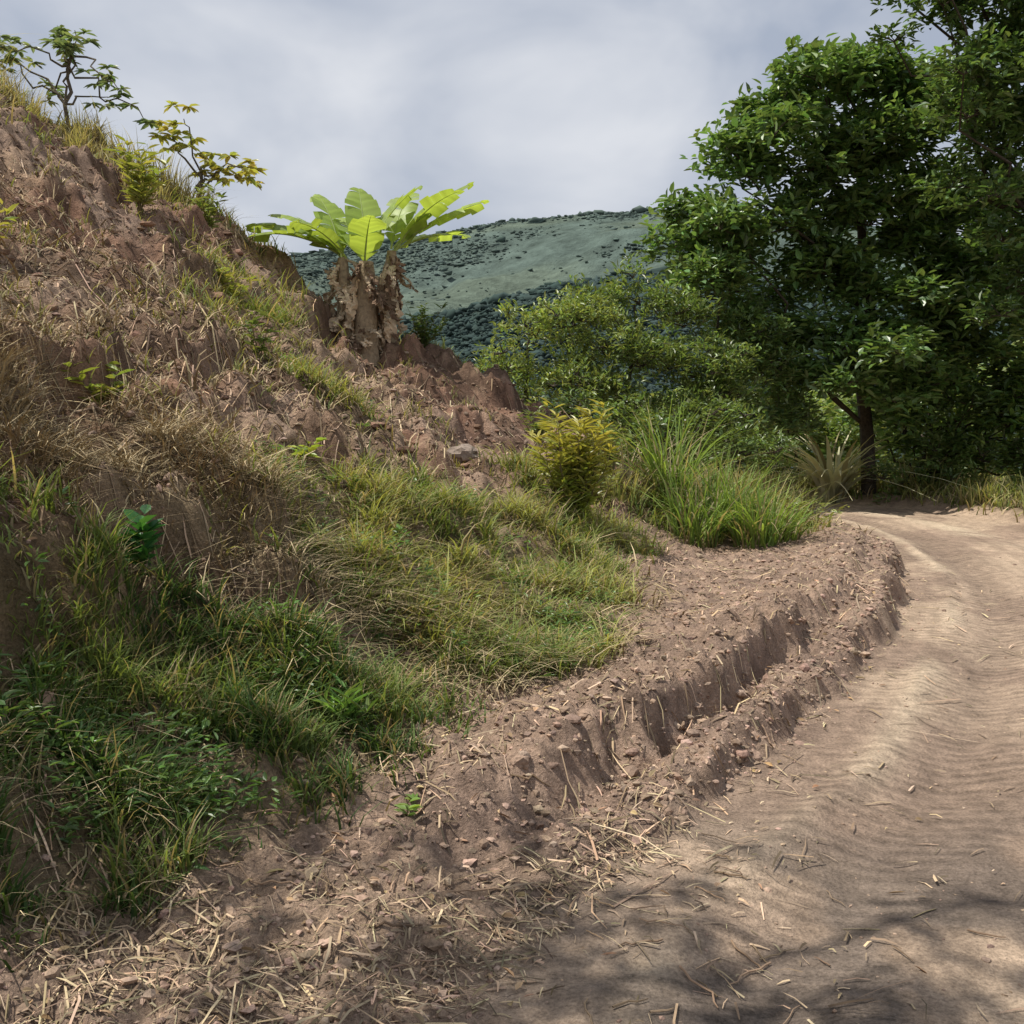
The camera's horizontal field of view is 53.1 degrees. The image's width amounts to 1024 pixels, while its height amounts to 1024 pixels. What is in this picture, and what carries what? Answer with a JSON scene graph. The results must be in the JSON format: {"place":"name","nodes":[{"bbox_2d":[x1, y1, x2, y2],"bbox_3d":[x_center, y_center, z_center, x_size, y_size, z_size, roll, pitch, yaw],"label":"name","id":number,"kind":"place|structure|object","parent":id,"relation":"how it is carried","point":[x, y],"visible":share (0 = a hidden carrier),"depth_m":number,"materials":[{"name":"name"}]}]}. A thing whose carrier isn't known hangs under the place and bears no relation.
{"place":"outdoors","nodes":[
{"label":"outdoors","id":0,"kind":"place"},
{"bbox_2d":[0,16,239,204],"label":"ridge grass","id":1,"kind":"structure","parent":0,"point":[169,185],"depth_m":14.17,"materials":[{"name":"green plant"}]},
{"bbox_2d":[0,94,1023,1023],"bbox_3d":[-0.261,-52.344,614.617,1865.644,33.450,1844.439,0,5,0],"label":"ground","id":2,"kind":"structure","parent":0,"point":[972,554],"depth_m":4.35,"materials":[{"name":"soil"}]},
{"bbox_2d":[0,198,18,238],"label":"leafy shrub","id":3,"kind":"object","parent":2,"relation":"on","point":[10,208],"visible":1,"depth_m":7.57,"materials":[{"name":"green plant"}]},
{"bbox_2d":[13,686,55,711],"bbox_3d":[-1.720,0.683,3.663,0.158,0.112,0.138,0,5,0],"label":"stone","id":4,"kind":"object","parent":2,"relation":"on","point":[48,697],"visible":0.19,"depth_m":3.64,"materials":[{"name":"grey stone"}]},
{"bbox_2d":[0,24,158,132],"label":"ridge sapling","id":5,"kind":"object","parent":2,"relation":"on","point":[65,46],"visible":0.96,"depth_m":14.48,"materials":[{"name":"green plant"}]},
{"bbox_2d":[61,361,134,404],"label":"young weed","id":6,"kind":"object","parent":2,"relation":"on","point":[113,368],"visible":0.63,"depth_m":5.84,"materials":[{"name":"green plant"}]},
{"bbox_2d":[103,134,171,215],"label":"leafy shrub","id":7,"kind":"object","parent":2,"relation":"on","point":[139,190],"visible":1,"depth_m":11.85,"materials":[{"name":"green plant"}]},
{"bbox_2d":[110,504,165,568],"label":"young weed","id":8,"kind":"object","parent":2,"relation":"on","point":[144,536],"visible":0.86,"depth_m":4.46,"materials":[{"name":"green plant"}]},
{"bbox_2d":[171,849,210,881],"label":"young weed","id":9,"kind":"object","parent":2,"relation":"on","point":[199,867],"visible":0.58,"depth_m":3.33,"materials":[{"name":"green plant"}]},
{"bbox_2d":[185,180,226,228],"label":"leafy shrub","id":10,"kind":"object","parent":2,"relation":"on","point":[208,212],"visible":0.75,"depth_m":13.03,"materials":[{"name":"green plant"}]},
{"bbox_2d":[148,100,267,199],"bbox_3d":[-4.349,-5.007,14.730,1.666,1.504,1.017,-1,5,-15],"label":"ridge sapling","id":11,"kind":"object","parent":2,"relation":"on","point":[251,168],"visible":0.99,"depth_m":14.52,"materials":[{"name":"green plant"}]},
{"bbox_2d":[215,266,260,299],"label":"leafy shrub","id":12,"kind":"object","parent":2,"relation":"on","point":[223,281],"visible":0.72,"depth_m":10.96,"materials":[{"name":"green plant"}]},
{"bbox_2d":[234,310,283,358],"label":"leafy shrub","id":13,"kind":"object","parent":2,"relation":"on","point":[260,340],"visible":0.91,"depth_m":9.31,"materials":[{"name":"green plant"}]},
{"bbox_2d":[287,437,326,459],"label":"young weed","id":14,"kind":"object","parent":2,"relation":"on","point":[299,449],"visible":0.71,"depth_m":7.03,"materials":[{"name":"green plant"}]},
{"bbox_2d":[0,351,657,849],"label":"broadleaf weeds","id":15,"kind":"object","parent":2,"relation":"on","point":[198,777],"visible":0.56,"depth_m":3.73,"materials":[{"name":"green plant"}]},
{"bbox_2d":[309,670,379,729],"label":"young weed","id":16,"kind":"object","parent":2,"relation":"on","point":[332,708],"visible":0.77,"depth_m":4.29,"materials":[{"name":"green plant"}]},
{"bbox_2d":[245,182,488,365],"bbox_3d":[-2.075,-3.474,14.844,3.502,2.728,1.768,0,5,0],"label":"banana plant","id":17,"kind":"object","parent":2,"relation":"on","point":[370,314],"visible":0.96,"depth_m":14.75,"materials":[{"name":"green plant"}]},
{"bbox_2d":[394,793,421,815],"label":"young weed","id":18,"kind":"object","parent":2,"relation":"on","point":[407,807],"visible":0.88,"depth_m":3.83,"materials":[{"name":"green plant"}]},
{"bbox_2d":[404,301,447,347],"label":"leafy shrub","id":19,"kind":"object","parent":2,"relation":"on","point":[419,329],"visible":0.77,"depth_m":15.27,"materials":[{"name":"green plant"}]},
{"bbox_2d":[447,444,477,464],"bbox_3d":[-0.497,-0.569,10.291,0.334,0.235,0.266,0,5,0],"label":"stone","id":20,"kind":"object","parent":2,"relation":"on","point":[467,452],"visible":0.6,"depth_m":10.19,"materials":[{"name":"beige stone"}]},
{"bbox_2d":[487,666,510,682],"bbox_3d":[-0.078,0.869,5.442,0.147,0.096,0.115,0,5,0],"label":"stone","id":21,"kind":"object","parent":2,"relation":"on","point":[498,673],"visible":0.35,"depth_m":5.40,"materials":[{"name":"grey stone"}]},
{"bbox_2d":[0,93,1021,1023],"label":"soil clods","id":22,"kind":"object","parent":2,"relation":"on","point":[520,759],"visible":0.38,"depth_m":4.77,"materials":[{"name":"brown soil"}]},
{"bbox_2d":[0,72,1023,972],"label":"grass","id":23,"kind":"structure","parent":2,"relation":"on","point":[234,702],"depth_m":4.46,"materials":[{"name":"green plant"}]},
{"bbox_2d":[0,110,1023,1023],"bbox_3d":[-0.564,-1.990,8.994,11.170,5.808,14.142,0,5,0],"label":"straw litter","id":24,"kind":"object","parent":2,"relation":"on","point":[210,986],"visible":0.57,"depth_m":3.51,"materials":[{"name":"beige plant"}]},
{"bbox_2d":[0,72,1023,989],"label":"dry grass","id":25,"kind":"structure","parent":2,"relation":"on","point":[40,450],"depth_m":5.32,"materials":[{"name":"plant"}]},
{"bbox_2d":[516,396,555,439],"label":"leafy shrub","id":26,"kind":"object","parent":2,"relation":"on","point":[535,427],"visible":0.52,"depth_m":13.54,"materials":[{"name":"green plant"}]},
{"bbox_2d":[465,285,650,412],"bbox_3d":[0.557,-2.424,18.332,3.828,3.355,2.410,-1,5,-10],"label":"shrub","id":27,"kind":"object","parent":2,"relation":"on","point":[571,312],"visible":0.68,"depth_m":18.11,"materials":[{"name":"green plant"}]},
{"bbox_2d":[522,397,622,519],"bbox_3d":[0.572,-0.504,9.991,0.966,1.255,0.987,0,5,0],"label":"yellow green sapling","id":28,"kind":"object","parent":2,"relation":"on","point":[575,463],"visible":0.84,"depth_m":9.89,"materials":[{"name":"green plant"}]},
{"bbox_2d":[588,450,623,508],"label":"leafy shrub","id":29,"kind":"object","parent":2,"relation":"on","point":[606,497],"visible":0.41,"depth_m":11.58,"materials":[{"name":"green plant"}]},
{"bbox_2d":[582,402,653,475],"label":"leafy shrub","id":30,"kind":"object","parent":2,"relation":"on","point":[619,430],"visible":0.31,"depth_m":12.88,"materials":[{"name":"green plant"}]},
{"bbox_2d":[516,380,739,476],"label":"background thicket","id":31,"kind":"object","parent":2,"relation":"on","point":[546,396],"depth_m":40.13,"materials":[{"name":"green plant"}]},
{"bbox_2d":[548,248,787,461],"bbox_3d":[2.792,-2.401,18.820,4.303,4.995,3.139,0,5,0],"label":"shrub","id":32,"kind":"object","parent":2,"relation":"on","point":[676,354],"visible":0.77,"depth_m":18.57,"materials":[{"name":"green plant"}]},
{"bbox_2d":[554,355,803,474],"bbox_3d":[2.657,-1.242,15.288,3.917,2.212,2.156,-1,5,-11],"label":"shrub","id":33,"kind":"object","parent":2,"relation":"on","point":[750,447],"visible":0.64,"depth_m":15.16,"materials":[{"name":"green plant"}]},
{"bbox_2d":[565,408,837,507],"bbox_3d":[3.582,-0.790,17.517,3.277,1.981,14.390,2,5,23],"label":"dry cane tuft","id":34,"kind":"object","parent":2,"relation":"on","point":[627,473],"visible":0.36,"depth_m":12.72,"materials":[{"name":"plant"}]},
{"bbox_2d":[592,444,844,524],"bbox_3d":[2.710,-0.332,14.188,2.704,1.478,6.256,4,6,37],"label":"tall grass clump","id":35,"kind":"object","parent":2,"relation":"on","point":[618,492],"visible":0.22,"depth_m":14.27,"materials":[{"name":"green plant"}]},
{"bbox_2d":[596,388,843,548],"bbox_3d":[2.138,-0.610,12.404,3.563,1.938,3.933,0,5,0],"label":"tall grass clump","id":36,"kind":"object","parent":2,"relation":"on","point":[752,526],"visible":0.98,"depth_m":11.87,"materials":[{"name":"green plant"}]},
{"bbox_2d":[631,249,827,481],"bbox_3d":[4.766,-2.511,20.236,5.375,5.175,2.763,-5,7,-44],"label":"shrub","id":37,"kind":"object","parent":2,"relation":"on","point":[787,411],"visible":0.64,"depth_m":19.52,"materials":[{"name":"green plant"}]},
{"bbox_2d":[737,492,790,516],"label":"leafy shrub","id":38,"kind":"object","parent":2,"relation":"on","point":[771,501],"visible":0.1,"depth_m":12.85,"materials":[{"name":"green plant"}]},
{"bbox_2d":[733,394,878,481],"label":"shrub","id":39,"kind":"object","parent":2,"relation":"on","point":[832,431],"visible":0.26,"depth_m":23.24,"materials":[{"name":"green plant"}]},
{"bbox_2d":[593,340,1023,478],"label":"background thicket","id":40,"kind":"object","parent":2,"relation":"on","point":[830,406],"visible":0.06,"depth_m":30.96,"materials":[{"name":"green plant"}]},
{"bbox_2d":[782,492,849,528],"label":"leafy shrub","id":41,"kind":"object","parent":2,"relation":"on","point":[822,505],"visible":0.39,"depth_m":13.54,"materials":[{"name":"green plant"}]},
{"bbox_2d":[632,32,1023,494],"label":"broadleaf tree","id":42,"kind":"object","parent":2,"relation":"on","point":[797,105],"visible":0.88,"depth_m":19.86,"materials":[{"name":"green plant"}]},
{"bbox_2d":[735,426,971,503],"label":"dry grass tuft","id":43,"kind":"object","parent":2,"relation":"on","point":[836,481],"visible":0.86,"depth_m":21.33,"materials":[{"name":"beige plant"}]},
{"bbox_2d":[834,268,1023,475],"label":"broadleaf tree","id":44,"kind":"object","parent":2,"relation":"on","point":[1001,411],"visible":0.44,"depth_m":20.64,"materials":[{"name":"green plant"}]},
{"bbox_2d":[860,411,1023,504],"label":"shrub","id":45,"kind":"object","parent":2,"relation":"on","point":[936,441],"visible":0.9,"depth_m":20.56,"materials":[{"name":"green plant"}]},
{"bbox_2d":[863,0,1023,489],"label":"broadleaf tree","id":46,"kind":"object","parent":2,"relation":"on","point":[986,51],"visible":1,"depth_m":16.95,"materials":[{"name":"green plant"}]},
{"bbox_2d":[0,0,1023,254],"label":"sky","id":47,"kind":"structure","parent":0,"point":[550,108],"materials":[{"name":"grey"}]},
{"bbox_2d":[291,212,1023,318],"bbox_3d":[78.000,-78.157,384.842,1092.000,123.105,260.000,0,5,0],"label":"distant hill","id":48,"kind":"structure","parent":0,"point":[544,255],"depth_m":437.06,"materials":[{"name":"green plant"}]},
{"bbox_2d":[288,205,978,306],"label":"hill trees","id":49,"kind":"object","parent":48,"relation":"on","point":[633,212],"visible":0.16,"depth_m":475.93,"materials":[{"name":"green plant"}]},
{"bbox_2d":[430,282,1019,476],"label":"wooded ridge","id":50,"kind":"structure","parent":0,"point":[649,383],"depth_m":158.54,"materials":[{"name":"green plant"}]},
{"bbox_2d":[396,266,1023,477],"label":"hill trees","id":51,"kind":"object","parent":50,"relation":"on","point":[463,323],"visible":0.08,"depth_m":179.50,"materials":[{"name":"green plant"}]},
{"bbox_2d":[697,448,1023,506],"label":"roadside grass","id":52,"kind":"structure","parent":0,"point":[939,483],"depth_m":20.99,"materials":[{"name":"green plant"}]}
]}

